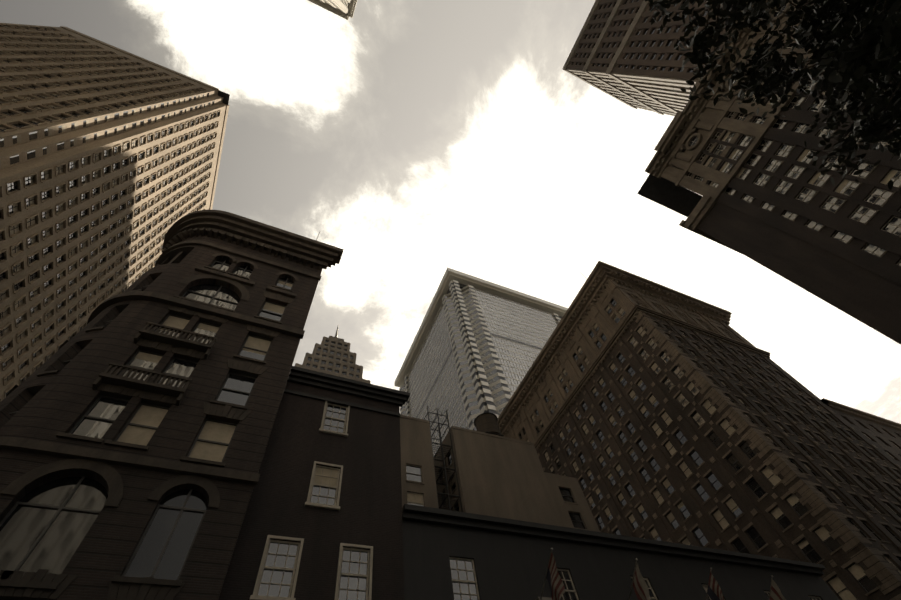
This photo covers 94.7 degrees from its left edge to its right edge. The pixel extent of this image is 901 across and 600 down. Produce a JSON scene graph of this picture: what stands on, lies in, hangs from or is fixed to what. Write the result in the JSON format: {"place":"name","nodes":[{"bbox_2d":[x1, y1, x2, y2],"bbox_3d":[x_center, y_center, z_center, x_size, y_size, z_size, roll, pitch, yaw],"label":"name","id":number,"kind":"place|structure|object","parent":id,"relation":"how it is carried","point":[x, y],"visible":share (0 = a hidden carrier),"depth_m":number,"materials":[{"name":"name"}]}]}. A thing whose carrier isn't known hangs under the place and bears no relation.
{"place":"outdoors","nodes":[
{"label":"outdoors","id":0,"kind":"place"},
{"bbox_2d":[0,0,900,423],"label":"sky","id":1,"kind":"structure","parent":0,"point":[419,139],"materials":[{"name":"white"}]},
{"bbox_2d":[645,0,900,192],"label":"tree","id":2,"kind":"object","parent":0,"point":[854,71],"depth_m":6.75,"materials":[{"name":"green plant"}]},
{"label":"ground","id":3,"kind":"structure","parent":0,"visible":0},
{"bbox_2d":[0,23,229,401],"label":"concrete tower","id":4,"kind":"structure","parent":3,"relation":"on","point":[110,156],"depth_m":78.69,"materials":[{"name":"beige concrete"}]},
{"bbox_2d":[0,209,343,599],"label":"brick building","id":5,"kind":"structure","parent":3,"relation":"on","point":[137,418],"depth_m":16.86,"materials":[{"name":"brown brick"}]},
{"bbox_2d":[218,366,409,599],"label":"dark brick building","id":6,"kind":"structure","parent":3,"relation":"on","point":[322,520],"depth_m":17.97,"materials":[{"name":"brown brick"}]},
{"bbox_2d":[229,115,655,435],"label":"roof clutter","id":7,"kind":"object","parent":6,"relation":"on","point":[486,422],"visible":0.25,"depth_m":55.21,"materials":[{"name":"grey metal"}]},
{"bbox_2d":[308,0,356,19],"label":"building","id":8,"kind":"structure","parent":3,"relation":"on","point":[344,9],"depth_m":114.99,"materials":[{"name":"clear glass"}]},
{"bbox_2d":[295,325,370,383],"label":"skyscraper","id":9,"kind":"structure","parent":3,"relation":"on","point":[332,355],"depth_m":155.12,"materials":[{"name":"grey concrete"}]},
{"bbox_2d":[394,267,567,455],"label":"building","id":10,"kind":"structure","parent":3,"relation":"on","point":[477,346],"depth_m":200.28,"materials":[{"name":"grey concrete"}]},
{"bbox_2d":[400,415,599,531],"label":"stucco building","id":11,"kind":"structure","parent":3,"relation":"on","point":[503,477],"depth_m":45.52,"materials":[{"name":"beige paint"}]},
{"bbox_2d":[424,405,462,511],"bbox_3d":[-1.270,18.204,45.562,2.650,14.940,2.700,17,-63,-18],"label":"fire escape","id":12,"kind":"object","parent":11,"relation":"on","point":[444,468],"visible":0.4,"depth_m":45.52,"materials":[{"name":"grey metal"}]},
{"bbox_2d":[402,504,838,599],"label":"building","id":13,"kind":"structure","parent":3,"relation":"on","point":[451,555],"depth_m":20.43,"materials":[{"name":"black concrete"}]},
{"bbox_2d":[540,548,564,599],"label":"flag","id":14,"kind":"object","parent":13,"relation":"attached to","point":[555,582],"visible":1,"depth_m":17.52,"materials":[{"name":"multicoloured fabric"}]},
{"bbox_2d":[629,558,649,599],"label":"flag","id":15,"kind":"object","parent":13,"relation":"attached to","point":[640,587],"visible":1,"depth_m":19.11,"materials":[{"name":"multicoloured fabric"}]},
{"bbox_2d":[706,568,724,599],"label":"flag","id":16,"kind":"object","parent":13,"relation":"attached to","point":[714,591],"visible":1,"depth_m":20.74,"materials":[{"name":"multicoloured fabric"}]},
{"bbox_2d":[769,575,785,599],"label":"flag","id":17,"kind":"object","parent":13,"relation":"attached to","point":[775,593],"visible":1,"depth_m":22.26,"materials":[{"name":"multicoloured fabric"}]},
{"bbox_2d":[562,0,737,115],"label":"skyscraper","id":18,"kind":"structure","parent":3,"relation":"on","point":[623,51],"depth_m":121.21,"materials":[{"name":"brown concrete"}]},
{"bbox_2d":[498,261,900,599],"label":"office block","id":19,"kind":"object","parent":3,"relation":"on","point":[638,406],"visible":0.83,"depth_m":60.20,"materials":[{"name":"brick"}]},
{"bbox_2d":[637,0,900,343],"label":"building","id":20,"kind":"structure","parent":3,"relation":"on","point":[754,186],"depth_m":54.38,"materials":[{"name":"brick"}]},
{"bbox_2d":[820,398,900,463],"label":"building","id":21,"kind":"structure","parent":3,"relation":"on","point":[883,434],"depth_m":71.35,"materials":[{"name":"brick"}]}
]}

